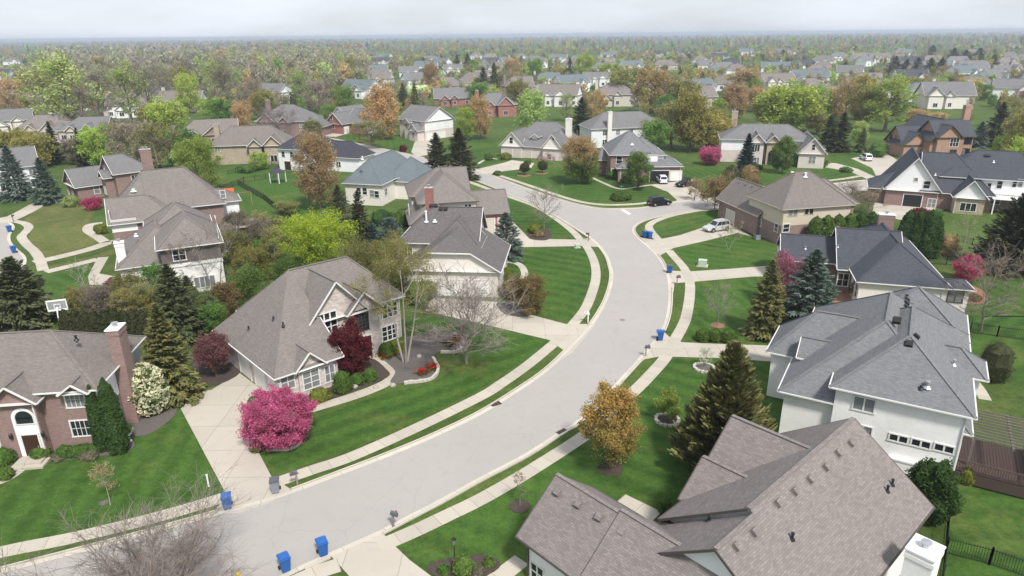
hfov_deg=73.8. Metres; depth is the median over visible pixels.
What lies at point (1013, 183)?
window
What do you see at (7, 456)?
boxwood bush
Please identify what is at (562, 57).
house
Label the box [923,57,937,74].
conifer tree
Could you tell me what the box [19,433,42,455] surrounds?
door
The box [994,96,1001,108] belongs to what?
conifer tree
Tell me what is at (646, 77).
garden tree
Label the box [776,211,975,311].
house
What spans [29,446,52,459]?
boxwood bush
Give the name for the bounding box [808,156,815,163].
window
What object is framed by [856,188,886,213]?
bare tree
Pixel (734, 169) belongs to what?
garden bush
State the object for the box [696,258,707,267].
utility box
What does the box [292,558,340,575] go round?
sidewalk
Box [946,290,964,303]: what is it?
window
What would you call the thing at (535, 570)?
window
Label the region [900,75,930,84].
garden tree
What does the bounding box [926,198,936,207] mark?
window
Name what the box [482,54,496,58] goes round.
house
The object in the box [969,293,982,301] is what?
garden bush
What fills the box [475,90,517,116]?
house
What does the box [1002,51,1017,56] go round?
house
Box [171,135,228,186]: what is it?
lime tree
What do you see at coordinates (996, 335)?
metal fence
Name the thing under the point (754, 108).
garden tree
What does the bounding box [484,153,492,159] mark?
garden bush
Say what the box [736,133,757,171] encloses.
spruce tree
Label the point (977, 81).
garden tree
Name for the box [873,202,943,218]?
driveway
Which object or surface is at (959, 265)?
redbud tree
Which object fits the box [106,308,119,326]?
arborvitae
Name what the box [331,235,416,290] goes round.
honeysuckle tree
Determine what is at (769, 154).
window
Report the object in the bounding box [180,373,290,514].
driveway
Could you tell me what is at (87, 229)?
garden path
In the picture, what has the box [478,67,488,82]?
conifer tree
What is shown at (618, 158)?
window
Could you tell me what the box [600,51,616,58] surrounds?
house
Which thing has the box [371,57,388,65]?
house
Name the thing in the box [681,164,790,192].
lawn
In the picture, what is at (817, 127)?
garden tree
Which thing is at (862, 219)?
arborvitae
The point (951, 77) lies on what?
garden tree
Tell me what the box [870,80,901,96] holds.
house
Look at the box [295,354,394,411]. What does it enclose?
front walk
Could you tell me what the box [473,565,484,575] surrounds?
garden plant
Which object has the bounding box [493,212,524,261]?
spruce tree
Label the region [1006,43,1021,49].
house
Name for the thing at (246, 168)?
garden bush
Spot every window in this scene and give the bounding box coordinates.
[14,410,35,425]
[63,394,86,408]
[68,419,90,437]
[93,186,100,193]
[110,218,137,232]
[171,248,186,261]
[193,274,215,288]
[219,190,225,198]
[270,155,277,161]
[280,374,296,388]
[301,367,321,391]
[317,310,338,332]
[323,363,335,383]
[354,308,369,332]
[362,187,367,194]
[369,190,373,197]
[374,190,379,197]
[381,300,398,319]
[381,322,398,342]
[530,559,544,575]
[616,156,622,163]
[752,144,759,151]
[752,157,759,163]
[767,151,773,164]
[773,223,778,232]
[782,223,789,232]
[788,210,797,216]
[804,208,813,214]
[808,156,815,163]
[836,272,849,286]
[850,395,876,414]
[854,283,858,298]
[861,424,873,435]
[887,432,908,444]
[909,437,931,450]
[922,181,930,188]
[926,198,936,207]
[932,442,955,455]
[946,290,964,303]
[949,138,959,146]
[958,202,977,211]
[991,199,1000,204]
[995,180,1003,188]
[1011,181,1018,187]
[1016,182,1023,187]
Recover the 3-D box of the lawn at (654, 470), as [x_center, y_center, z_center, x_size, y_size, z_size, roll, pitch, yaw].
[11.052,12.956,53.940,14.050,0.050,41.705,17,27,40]
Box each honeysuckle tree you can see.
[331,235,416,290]
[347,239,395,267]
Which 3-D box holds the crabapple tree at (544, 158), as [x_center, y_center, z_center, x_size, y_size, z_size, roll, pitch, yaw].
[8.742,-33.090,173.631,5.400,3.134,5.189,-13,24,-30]
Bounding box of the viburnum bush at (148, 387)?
[127,362,170,417]
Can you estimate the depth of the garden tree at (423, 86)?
361.37 m
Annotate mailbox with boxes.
[289,470,298,484]
[390,510,397,526]
[644,344,650,355]
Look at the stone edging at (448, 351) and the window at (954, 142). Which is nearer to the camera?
the stone edging at (448, 351)
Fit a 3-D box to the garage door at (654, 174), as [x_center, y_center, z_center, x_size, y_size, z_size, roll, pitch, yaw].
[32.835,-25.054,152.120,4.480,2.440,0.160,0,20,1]
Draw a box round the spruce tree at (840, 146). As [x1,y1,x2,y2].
[828,112,851,152]
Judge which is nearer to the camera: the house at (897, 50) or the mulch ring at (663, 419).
the mulch ring at (663, 419)
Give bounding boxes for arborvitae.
[58,309,74,330]
[70,309,79,330]
[77,309,88,331]
[84,384,106,452]
[86,309,102,332]
[96,377,129,454]
[98,309,108,332]
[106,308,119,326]
[117,309,128,334]
[126,309,137,334]
[135,309,150,342]
[805,215,824,235]
[822,215,836,235]
[833,213,846,227]
[845,213,857,227]
[855,212,868,226]
[867,211,877,223]
[897,209,915,240]
[909,209,925,249]
[918,209,938,258]
[930,216,944,258]
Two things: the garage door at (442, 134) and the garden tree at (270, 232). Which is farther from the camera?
the garage door at (442, 134)
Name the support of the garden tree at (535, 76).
on the ground at (1006, 397)
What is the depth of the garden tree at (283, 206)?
126.11 m
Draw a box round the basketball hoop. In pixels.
[45,299,67,316]
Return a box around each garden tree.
[0,76,29,107]
[0,85,23,108]
[0,122,40,147]
[7,131,58,166]
[8,46,107,117]
[12,62,69,114]
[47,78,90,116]
[58,138,91,161]
[62,285,89,313]
[72,123,113,164]
[84,282,118,314]
[86,55,108,70]
[88,65,111,91]
[94,118,134,154]
[98,117,159,161]
[100,60,149,123]
[104,60,115,68]
[106,285,140,315]
[107,268,145,311]
[124,275,154,311]
[126,119,182,166]
[133,100,170,135]
[135,261,162,291]
[136,283,173,312]
[139,60,168,85]
[141,92,194,134]
[154,125,196,166]
[160,60,196,89]
[168,139,205,174]
[172,69,201,113]
[177,285,221,327]
[189,133,211,159]
[193,96,217,117]
[196,57,226,93]
[198,57,208,73]
[198,299,229,330]
[203,95,235,118]
[205,58,232,95]
[208,280,245,317]
[220,209,251,235]
[227,66,243,89]
[228,99,251,125]
[228,261,272,305]
[229,77,265,103]
[238,216,280,251]
[247,151,269,168]
[248,94,259,110]
[249,86,276,116]
[249,207,273,234]
[251,236,276,253]
[257,223,288,261]
[268,214,292,246]
[270,256,307,277]
[272,199,303,213]
[281,58,298,77]
[283,67,313,101]
[292,64,314,90]
[297,78,331,113]
[297,79,321,103]
[302,117,324,134]
[320,103,335,118]
[329,83,355,106]
[341,56,362,72]
[346,118,390,148]
[356,95,385,115]
[357,82,401,139]
[387,100,404,127]
[404,99,413,110]
[405,84,432,96]
[420,57,440,93]
[429,101,443,108]
[453,107,475,140]
[464,58,479,68]
[464,80,489,99]
[466,94,492,138]
[484,88,496,94]
[503,56,523,74]
[505,74,532,110]
[513,86,549,128]
[526,56,544,77]
[532,73,538,84]
[557,92,576,117]
[572,51,595,73]
[583,90,595,107]
[585,86,609,117]
[596,62,621,77]
[605,64,640,88]
[629,94,640,108]
[630,64,673,113]
[637,118,672,147]
[638,102,650,113]
[653,98,698,148]
[654,91,676,112]
[661,74,704,104]
[672,82,716,151]
[682,106,735,148]
[686,177,704,199]
[709,97,728,118]
[709,106,736,131]
[721,82,751,115]
[724,66,763,86]
[745,82,765,110]
[749,77,760,88]
[749,94,792,121]
[751,78,831,130]
[804,113,829,133]
[806,80,834,115]
[823,86,850,118]
[830,79,867,115]
[843,83,887,123]
[847,70,877,119]
[848,120,869,147]
[857,71,927,131]
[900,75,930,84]
[904,108,930,120]
[923,76,948,80]
[926,110,949,118]
[928,66,936,78]
[940,72,971,80]
[958,77,985,93]
[961,97,975,122]
[975,82,994,99]
[987,94,998,106]
[989,131,1013,149]
[993,91,1023,121]
[997,110,1023,150]
[1005,133,1023,153]
[1007,88,1023,106]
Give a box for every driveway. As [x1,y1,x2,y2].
[0,202,47,222]
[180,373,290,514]
[326,133,347,136]
[331,533,429,575]
[411,140,431,156]
[426,298,594,358]
[474,160,533,174]
[490,222,597,246]
[642,225,751,254]
[645,333,770,360]
[651,181,700,202]
[669,266,768,292]
[826,163,874,178]
[851,154,896,175]
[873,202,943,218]
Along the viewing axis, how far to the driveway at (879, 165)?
171.27 m
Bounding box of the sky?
[0,0,1023,42]
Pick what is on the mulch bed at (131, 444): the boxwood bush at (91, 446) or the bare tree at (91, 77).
the boxwood bush at (91, 446)
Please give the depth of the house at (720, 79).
386.02 m
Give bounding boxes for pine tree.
[0,255,65,331]
[0,287,26,331]
[968,192,1023,281]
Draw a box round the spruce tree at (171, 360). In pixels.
[139,302,207,409]
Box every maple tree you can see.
[220,227,252,264]
[225,241,275,280]
[290,125,340,209]
[324,316,373,375]
[576,378,646,468]
[695,169,734,208]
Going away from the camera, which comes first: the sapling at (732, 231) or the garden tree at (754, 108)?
the sapling at (732, 231)
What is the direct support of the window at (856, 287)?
in the house at (881, 255)
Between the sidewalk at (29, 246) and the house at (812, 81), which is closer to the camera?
the sidewalk at (29, 246)
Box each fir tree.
[45,121,66,165]
[73,127,92,167]
[424,132,447,168]
[440,127,481,180]
[572,97,590,135]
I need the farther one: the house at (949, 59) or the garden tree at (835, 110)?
the house at (949, 59)
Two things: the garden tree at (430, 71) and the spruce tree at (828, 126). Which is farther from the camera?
the garden tree at (430, 71)
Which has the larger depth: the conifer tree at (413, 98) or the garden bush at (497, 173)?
the conifer tree at (413, 98)
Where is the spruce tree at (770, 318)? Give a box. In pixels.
[739,259,788,343]
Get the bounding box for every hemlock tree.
[323,184,356,243]
[345,190,375,243]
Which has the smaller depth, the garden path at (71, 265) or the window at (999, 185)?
the garden path at (71, 265)
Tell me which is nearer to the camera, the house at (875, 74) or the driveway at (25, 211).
the driveway at (25, 211)
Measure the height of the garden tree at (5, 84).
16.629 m
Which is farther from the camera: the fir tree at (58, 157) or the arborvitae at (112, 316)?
the fir tree at (58, 157)
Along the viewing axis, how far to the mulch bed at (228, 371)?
67.14 m
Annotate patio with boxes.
[88,257,114,284]
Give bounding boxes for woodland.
[0,31,1023,111]
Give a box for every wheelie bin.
[5,225,12,231]
[9,245,17,252]
[220,491,232,509]
[269,476,280,493]
[276,551,290,572]
[314,535,327,556]
[642,230,647,237]
[646,231,652,237]
[656,329,664,340]
[666,264,673,272]
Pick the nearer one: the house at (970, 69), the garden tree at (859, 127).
the garden tree at (859, 127)
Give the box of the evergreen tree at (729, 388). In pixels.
[668,339,777,475]
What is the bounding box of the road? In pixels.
[0,138,867,575]
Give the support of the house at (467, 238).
on the ground at (1006, 397)
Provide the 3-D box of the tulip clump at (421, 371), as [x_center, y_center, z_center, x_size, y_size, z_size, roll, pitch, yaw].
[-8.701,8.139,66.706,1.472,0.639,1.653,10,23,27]
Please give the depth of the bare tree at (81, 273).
84.17 m
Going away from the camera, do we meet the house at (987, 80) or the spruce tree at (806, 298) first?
the spruce tree at (806, 298)
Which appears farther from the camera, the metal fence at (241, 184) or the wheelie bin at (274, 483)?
the metal fence at (241, 184)
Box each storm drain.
[489,401,501,406]
[555,428,566,433]
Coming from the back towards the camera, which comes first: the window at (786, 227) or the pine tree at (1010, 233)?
the window at (786, 227)
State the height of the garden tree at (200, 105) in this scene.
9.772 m
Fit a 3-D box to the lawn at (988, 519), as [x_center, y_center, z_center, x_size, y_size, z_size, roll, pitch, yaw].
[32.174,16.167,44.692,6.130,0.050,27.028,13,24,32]
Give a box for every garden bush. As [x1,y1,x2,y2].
[59,194,80,207]
[93,223,107,234]
[103,277,115,286]
[218,222,241,243]
[235,164,259,172]
[369,209,394,225]
[390,210,407,226]
[399,145,406,151]
[403,282,430,305]
[421,280,438,299]
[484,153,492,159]
[492,171,501,175]
[498,152,512,159]
[498,280,520,300]
[503,266,512,280]
[527,223,540,232]
[533,230,544,237]
[606,169,616,179]
[620,172,633,182]
[722,165,744,183]
[740,164,762,185]
[755,163,762,169]
[791,153,797,166]
[823,160,830,167]
[839,166,852,172]
[848,282,853,296]
[865,142,888,157]
[913,207,929,214]
[929,209,942,218]
[940,233,962,256]
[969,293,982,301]
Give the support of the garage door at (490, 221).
in the house at (451, 186)
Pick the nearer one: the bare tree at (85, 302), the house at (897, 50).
the bare tree at (85, 302)
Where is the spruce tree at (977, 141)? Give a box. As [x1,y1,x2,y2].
[972,121,989,148]
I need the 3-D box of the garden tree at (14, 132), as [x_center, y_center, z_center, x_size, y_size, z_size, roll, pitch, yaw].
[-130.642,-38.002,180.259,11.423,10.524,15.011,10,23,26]
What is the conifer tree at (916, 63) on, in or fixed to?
on the ground at (1006, 397)
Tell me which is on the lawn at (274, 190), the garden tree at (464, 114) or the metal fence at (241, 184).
the metal fence at (241, 184)
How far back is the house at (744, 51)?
954.26 m
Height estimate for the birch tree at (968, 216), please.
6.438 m
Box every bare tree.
[0,461,270,575]
[54,77,101,120]
[66,256,97,290]
[69,66,90,88]
[72,59,124,115]
[73,280,101,312]
[111,58,143,88]
[124,66,163,105]
[132,63,162,98]
[137,58,164,83]
[151,62,175,94]
[161,229,204,279]
[170,56,202,78]
[176,209,241,288]
[203,60,241,94]
[249,100,302,134]
[313,67,338,102]
[381,255,533,364]
[523,184,562,227]
[703,281,738,324]
[834,177,870,204]
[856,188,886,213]
[933,232,1023,331]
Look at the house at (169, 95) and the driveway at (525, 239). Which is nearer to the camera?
the driveway at (525, 239)
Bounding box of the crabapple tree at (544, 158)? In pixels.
[538,150,555,161]
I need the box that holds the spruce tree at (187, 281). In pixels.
[181,275,201,295]
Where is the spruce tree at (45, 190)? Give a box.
[26,157,64,205]
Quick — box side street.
[0,223,22,272]
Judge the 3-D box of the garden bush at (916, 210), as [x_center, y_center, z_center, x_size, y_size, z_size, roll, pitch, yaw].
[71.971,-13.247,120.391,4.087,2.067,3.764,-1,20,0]
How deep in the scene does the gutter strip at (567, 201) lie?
147.05 m
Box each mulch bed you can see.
[49,441,134,461]
[128,407,176,435]
[190,351,239,386]
[326,358,389,399]
[381,332,460,383]
[426,554,500,575]
[496,301,536,316]
[527,229,551,239]
[833,292,851,302]
[967,285,987,303]
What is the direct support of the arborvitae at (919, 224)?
on the ground at (1006, 397)
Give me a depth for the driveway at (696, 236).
109.62 m
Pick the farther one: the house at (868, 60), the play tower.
the house at (868, 60)
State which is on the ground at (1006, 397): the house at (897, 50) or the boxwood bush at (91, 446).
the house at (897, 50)
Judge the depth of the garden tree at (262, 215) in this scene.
109.91 m
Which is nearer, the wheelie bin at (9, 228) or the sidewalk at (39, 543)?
the sidewalk at (39, 543)
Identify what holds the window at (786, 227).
in the house at (795, 202)
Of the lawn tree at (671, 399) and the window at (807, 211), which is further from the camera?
the window at (807, 211)
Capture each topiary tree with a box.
[519,162,530,174]
[537,160,547,172]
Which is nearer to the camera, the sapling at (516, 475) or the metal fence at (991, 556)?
the metal fence at (991, 556)
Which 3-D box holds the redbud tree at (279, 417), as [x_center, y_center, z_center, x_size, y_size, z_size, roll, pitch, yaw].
[-18.910,10.361,54.795,6.903,5.009,6.493,-1,20,0]
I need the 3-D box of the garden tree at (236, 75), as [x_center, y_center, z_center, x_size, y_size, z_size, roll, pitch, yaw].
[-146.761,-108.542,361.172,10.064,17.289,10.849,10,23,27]
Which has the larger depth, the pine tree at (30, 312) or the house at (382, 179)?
the house at (382, 179)
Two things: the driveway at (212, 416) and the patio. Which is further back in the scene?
the patio
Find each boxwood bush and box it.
[0,446,16,466]
[0,465,14,480]
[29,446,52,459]
[54,444,70,458]
[67,444,80,457]
[78,443,89,452]
[89,443,97,451]
[249,440,265,452]
[308,386,332,403]
[332,370,354,394]
[350,371,364,384]
[362,367,378,382]
[378,342,392,356]
[390,339,406,353]
[610,191,632,201]
[656,496,672,513]
[695,328,709,342]
[709,328,722,342]
[721,328,738,342]
[959,466,975,486]
[980,342,1018,383]
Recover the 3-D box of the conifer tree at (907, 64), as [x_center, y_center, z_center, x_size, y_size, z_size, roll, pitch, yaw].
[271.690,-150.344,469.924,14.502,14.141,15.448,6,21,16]
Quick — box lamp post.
[451,537,456,558]
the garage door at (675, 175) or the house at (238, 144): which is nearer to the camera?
the garage door at (675, 175)
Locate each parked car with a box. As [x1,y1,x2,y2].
[646,195,671,206]
[656,174,667,183]
[675,177,696,187]
[702,218,730,232]
[859,153,872,160]
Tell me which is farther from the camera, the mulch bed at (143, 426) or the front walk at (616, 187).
the front walk at (616, 187)
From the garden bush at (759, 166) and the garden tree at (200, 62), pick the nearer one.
the garden bush at (759, 166)
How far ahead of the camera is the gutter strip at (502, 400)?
53.91 m
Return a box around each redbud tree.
[80,196,103,209]
[235,380,319,451]
[698,145,722,164]
[772,248,807,297]
[951,253,987,280]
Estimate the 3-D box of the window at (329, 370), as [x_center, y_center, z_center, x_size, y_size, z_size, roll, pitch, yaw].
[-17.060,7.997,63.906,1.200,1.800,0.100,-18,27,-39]
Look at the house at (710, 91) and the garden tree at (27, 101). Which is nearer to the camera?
the garden tree at (27, 101)
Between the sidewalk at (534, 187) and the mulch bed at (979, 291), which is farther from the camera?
the sidewalk at (534, 187)
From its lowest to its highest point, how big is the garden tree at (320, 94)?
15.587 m
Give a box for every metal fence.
[219,174,275,188]
[237,179,290,218]
[928,255,953,264]
[941,503,951,575]
[944,536,1023,574]
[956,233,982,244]
[970,321,1023,338]
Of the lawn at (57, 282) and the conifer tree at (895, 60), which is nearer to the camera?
the lawn at (57, 282)
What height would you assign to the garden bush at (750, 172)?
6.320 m
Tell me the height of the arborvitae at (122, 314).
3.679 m
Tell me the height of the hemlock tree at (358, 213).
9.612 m
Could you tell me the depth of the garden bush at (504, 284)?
84.61 m
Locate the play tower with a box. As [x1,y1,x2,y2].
[223,188,252,204]
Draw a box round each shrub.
[505,271,551,314]
[904,455,966,526]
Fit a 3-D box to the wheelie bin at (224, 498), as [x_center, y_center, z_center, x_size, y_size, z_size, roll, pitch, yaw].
[-19.987,14.912,47.811,0.680,1.116,0.870,-8,22,-19]
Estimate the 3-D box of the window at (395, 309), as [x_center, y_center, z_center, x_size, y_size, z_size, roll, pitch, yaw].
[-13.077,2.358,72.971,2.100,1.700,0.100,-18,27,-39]
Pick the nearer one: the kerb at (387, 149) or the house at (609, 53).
the kerb at (387, 149)
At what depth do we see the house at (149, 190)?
109.11 m
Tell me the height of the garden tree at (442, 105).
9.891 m
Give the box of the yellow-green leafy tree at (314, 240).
[266,199,361,264]
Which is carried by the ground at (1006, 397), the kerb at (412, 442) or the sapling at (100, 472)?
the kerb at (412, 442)
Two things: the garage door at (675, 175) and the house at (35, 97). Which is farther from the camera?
the house at (35, 97)
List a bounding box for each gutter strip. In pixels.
[0,180,613,573]
[7,222,26,268]
[278,190,863,575]
[328,137,866,208]
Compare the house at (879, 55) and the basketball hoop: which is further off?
the house at (879, 55)
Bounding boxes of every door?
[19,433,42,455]
[237,352,252,380]
[252,364,267,390]
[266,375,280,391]
[284,161,291,169]
[344,126,348,133]
[364,333,373,353]
[413,278,438,295]
[426,132,432,139]
[435,130,445,137]
[439,278,465,295]
[468,279,490,296]
[486,218,494,230]
[503,147,512,157]
[512,148,521,157]
[524,148,531,157]
[649,170,669,180]
[670,170,681,180]
[699,261,705,265]
[725,208,734,224]
[901,193,922,206]
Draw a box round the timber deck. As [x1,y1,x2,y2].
[955,437,1023,497]
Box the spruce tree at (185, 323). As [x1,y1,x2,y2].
[147,263,209,348]
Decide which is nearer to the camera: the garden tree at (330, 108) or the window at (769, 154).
the window at (769, 154)
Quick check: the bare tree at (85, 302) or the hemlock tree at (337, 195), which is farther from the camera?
the hemlock tree at (337, 195)
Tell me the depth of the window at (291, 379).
61.22 m
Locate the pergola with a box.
[964,409,1023,465]
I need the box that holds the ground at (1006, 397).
[0,33,1023,575]
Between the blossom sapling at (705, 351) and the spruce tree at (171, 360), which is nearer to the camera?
the spruce tree at (171, 360)
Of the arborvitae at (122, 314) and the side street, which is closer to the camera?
the arborvitae at (122, 314)
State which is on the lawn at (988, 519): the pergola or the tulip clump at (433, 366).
the pergola
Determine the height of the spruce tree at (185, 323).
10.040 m
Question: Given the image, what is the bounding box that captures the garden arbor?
[269,167,286,183]
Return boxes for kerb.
[0,509,216,568]
[290,348,566,489]
[304,556,330,569]
[338,139,458,164]
[374,155,590,238]
[382,354,647,533]
[488,173,676,208]
[587,247,609,324]
[634,190,867,241]
[665,289,672,330]
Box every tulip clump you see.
[375,353,396,360]
[413,367,430,376]
[424,361,443,371]
[439,337,462,349]
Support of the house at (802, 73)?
on the ground at (1006, 397)
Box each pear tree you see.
[555,129,601,182]
[622,149,654,188]
[768,135,800,173]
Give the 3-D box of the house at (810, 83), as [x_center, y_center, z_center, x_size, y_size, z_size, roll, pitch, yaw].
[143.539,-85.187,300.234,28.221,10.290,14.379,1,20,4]
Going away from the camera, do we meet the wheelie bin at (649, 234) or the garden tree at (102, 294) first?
the garden tree at (102, 294)
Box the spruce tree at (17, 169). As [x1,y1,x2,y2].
[0,145,38,202]
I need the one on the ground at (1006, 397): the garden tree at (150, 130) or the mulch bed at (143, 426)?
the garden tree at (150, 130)
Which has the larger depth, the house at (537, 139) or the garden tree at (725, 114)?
the garden tree at (725, 114)
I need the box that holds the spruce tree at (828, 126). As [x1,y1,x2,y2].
[817,115,839,151]
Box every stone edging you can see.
[266,440,302,450]
[404,356,439,384]
[441,332,464,353]
[654,412,679,427]
[693,361,714,372]
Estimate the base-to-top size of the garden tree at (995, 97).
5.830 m
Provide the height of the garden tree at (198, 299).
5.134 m
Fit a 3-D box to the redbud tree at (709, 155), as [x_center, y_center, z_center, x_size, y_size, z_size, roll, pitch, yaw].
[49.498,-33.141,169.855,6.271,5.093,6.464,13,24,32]
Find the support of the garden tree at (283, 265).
on the ground at (1006, 397)
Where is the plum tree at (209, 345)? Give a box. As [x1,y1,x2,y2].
[190,330,234,375]
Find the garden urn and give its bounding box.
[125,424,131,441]
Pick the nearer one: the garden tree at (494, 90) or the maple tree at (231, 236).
the maple tree at (231, 236)
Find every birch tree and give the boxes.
[342,228,446,362]
[949,208,985,248]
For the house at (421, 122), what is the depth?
216.81 m
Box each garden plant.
[437,563,449,575]
[452,553,475,575]
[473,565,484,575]
[482,555,495,567]
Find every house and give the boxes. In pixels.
[0,69,16,77]
[0,108,35,131]
[0,145,40,193]
[0,321,146,469]
[2,58,22,64]
[12,90,59,113]
[18,114,75,136]
[44,111,118,142]
[62,153,154,199]
[104,146,253,240]
[105,91,153,117]
[113,201,225,291]
[149,85,175,102]
[157,86,208,111]
[166,118,238,146]
[210,122,293,164]
[211,256,404,394]
[255,99,332,136]
[256,83,293,102]
[274,131,376,171]
[327,104,385,133]
[341,149,431,205]
[342,78,382,98]
[368,64,387,69]
[368,69,394,83]
[369,68,388,71]
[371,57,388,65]
[376,53,392,56]
[397,104,453,140]
[398,66,418,76]
[398,184,510,296]
[399,72,425,87]
[404,166,510,230]
[414,61,438,68]
[418,68,446,79]
[422,77,459,87]
[423,55,435,59]
[432,58,452,63]
[433,87,470,106]
[443,62,462,72]
[459,72,489,80]
[461,75,489,86]
[469,52,482,58]
[473,70,491,76]
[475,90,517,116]
[481,57,501,66]
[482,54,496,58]
[488,62,510,71]
[499,56,510,61]
[499,117,580,160]
[501,75,534,89]
[515,414,945,575]
[516,53,527,58]
[519,84,537,95]
[524,55,542,61]
[531,58,547,67]
[534,70,559,83]
[536,81,582,106]
[549,54,567,62]
[550,74,590,91]
[561,59,581,67]
[578,110,666,147]
[582,69,610,86]
[590,62,617,70]
[595,79,641,106]
[595,130,683,181]
[598,58,614,62]
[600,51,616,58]
[619,60,643,69]
[651,59,681,69]
[653,51,667,57]
[675,85,718,107]
[676,50,690,55]
[679,78,717,91]
[691,60,713,68]
[692,56,708,62]
[709,61,731,74]
[711,53,728,60]
[713,75,743,90]
[716,170,859,243]
[718,110,827,168]
[721,58,740,63]
[724,64,746,74]
[738,48,754,55]
[758,70,796,90]
[760,61,790,72]
[765,286,989,477]
[773,72,803,82]
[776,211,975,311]
[781,50,795,55]
[791,78,828,88]
[792,69,830,81]
[793,59,816,68]
[807,64,830,68]
[808,82,854,106]
[812,55,836,63]
[816,61,830,63]
[829,52,847,60]
[836,65,864,78]
[842,73,875,82]
[849,52,865,61]
[855,55,876,66]
[860,72,882,79]
[866,146,1023,215]
[868,53,891,61]
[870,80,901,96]
[883,103,976,156]
[890,69,930,78]
[892,48,905,53]
[900,57,924,61]
[901,49,916,54]
[902,79,935,102]
[905,61,929,67]
[913,79,977,108]
[925,55,941,62]
[943,65,979,75]
[944,56,968,64]
[949,60,990,70]
[956,76,991,92]
[974,68,1010,77]
[989,78,1023,98]
[990,65,1023,75]
[993,57,1017,64]
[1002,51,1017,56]
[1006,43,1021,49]
[1007,55,1023,64]
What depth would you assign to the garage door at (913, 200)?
127.76 m
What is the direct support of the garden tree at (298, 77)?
on the ground at (1006, 397)
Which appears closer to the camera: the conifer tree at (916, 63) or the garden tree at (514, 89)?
the garden tree at (514, 89)
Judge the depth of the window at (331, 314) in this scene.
66.69 m
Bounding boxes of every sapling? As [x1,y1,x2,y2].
[87,458,119,504]
[512,470,528,496]
[698,346,712,365]
[717,218,744,249]
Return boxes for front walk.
[0,470,24,483]
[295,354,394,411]
[488,555,526,575]
[507,260,527,278]
[592,177,650,188]
[618,494,659,519]
[977,383,991,400]
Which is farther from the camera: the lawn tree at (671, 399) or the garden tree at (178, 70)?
the garden tree at (178, 70)
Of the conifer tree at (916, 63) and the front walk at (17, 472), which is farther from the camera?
the conifer tree at (916, 63)
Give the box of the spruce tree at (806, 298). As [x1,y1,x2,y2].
[781,248,841,322]
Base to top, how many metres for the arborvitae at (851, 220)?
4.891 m
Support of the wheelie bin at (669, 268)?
on the gutter strip at (380, 531)
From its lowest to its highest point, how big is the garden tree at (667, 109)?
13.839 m
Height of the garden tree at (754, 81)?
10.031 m
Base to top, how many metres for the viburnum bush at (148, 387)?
4.896 m
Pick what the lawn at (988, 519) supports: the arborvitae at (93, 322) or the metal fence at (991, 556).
the metal fence at (991, 556)
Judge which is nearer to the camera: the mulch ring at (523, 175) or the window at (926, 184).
the window at (926, 184)
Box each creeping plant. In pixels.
[50,453,64,462]
[77,449,99,461]
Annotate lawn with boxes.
[0,195,38,206]
[0,407,222,545]
[25,196,98,256]
[48,248,115,268]
[48,265,89,297]
[220,164,341,238]
[259,314,549,471]
[344,133,411,153]
[396,358,783,575]
[440,141,501,165]
[498,165,664,202]
[505,247,590,322]
[508,199,573,237]
[653,210,717,235]
[676,234,778,269]
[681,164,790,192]
[686,277,792,343]
[789,168,858,179]
[832,146,875,175]
[941,485,1023,575]
[952,258,1023,316]
[968,316,1023,383]
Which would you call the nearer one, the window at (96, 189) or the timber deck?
the timber deck
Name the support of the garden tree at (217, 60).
on the ground at (1006, 397)
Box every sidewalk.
[0,217,48,270]
[0,490,234,557]
[268,336,565,485]
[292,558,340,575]
[376,250,694,551]
[469,181,600,330]
[499,175,668,205]
[645,206,718,245]
[708,176,861,193]
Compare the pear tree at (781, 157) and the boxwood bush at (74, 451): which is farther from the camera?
the pear tree at (781, 157)
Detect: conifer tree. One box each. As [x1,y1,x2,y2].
[396,83,409,110]
[408,83,421,104]
[454,54,459,63]
[462,53,471,73]
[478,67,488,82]
[488,62,500,87]
[564,57,573,73]
[852,128,869,152]
[883,56,903,76]
[889,95,902,115]
[901,59,912,68]
[912,57,925,68]
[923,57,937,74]
[925,45,939,54]
[934,58,946,73]
[943,48,960,63]
[961,49,971,59]
[969,48,987,59]
[989,54,1000,64]
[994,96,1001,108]
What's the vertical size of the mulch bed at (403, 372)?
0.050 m
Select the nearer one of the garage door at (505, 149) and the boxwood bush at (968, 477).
the boxwood bush at (968, 477)
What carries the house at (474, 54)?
on the ground at (1006, 397)
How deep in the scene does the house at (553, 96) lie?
312.24 m
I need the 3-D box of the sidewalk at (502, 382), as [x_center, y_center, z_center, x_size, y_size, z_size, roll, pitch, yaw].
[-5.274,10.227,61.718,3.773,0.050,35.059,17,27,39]
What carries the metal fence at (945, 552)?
on the lawn at (988, 519)
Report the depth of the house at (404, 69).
529.66 m
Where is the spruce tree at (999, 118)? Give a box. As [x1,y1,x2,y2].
[980,102,1009,147]
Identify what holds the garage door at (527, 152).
in the house at (537, 139)
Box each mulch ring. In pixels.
[99,500,108,505]
[509,499,530,513]
[517,174,531,176]
[598,461,623,476]
[658,415,676,425]
[696,364,709,372]
[710,322,723,327]
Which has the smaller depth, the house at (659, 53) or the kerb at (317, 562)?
the kerb at (317, 562)
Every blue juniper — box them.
[362,223,380,242]
[374,217,403,242]
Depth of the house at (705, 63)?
581.95 m
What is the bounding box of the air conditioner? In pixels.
[753,234,760,239]
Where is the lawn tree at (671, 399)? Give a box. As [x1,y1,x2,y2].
[651,385,683,419]
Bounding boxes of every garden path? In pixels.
[32,240,114,263]
[44,258,96,272]
[82,222,109,242]
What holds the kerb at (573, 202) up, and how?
on the ground at (1006, 397)
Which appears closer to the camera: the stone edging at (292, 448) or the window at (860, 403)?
the window at (860, 403)

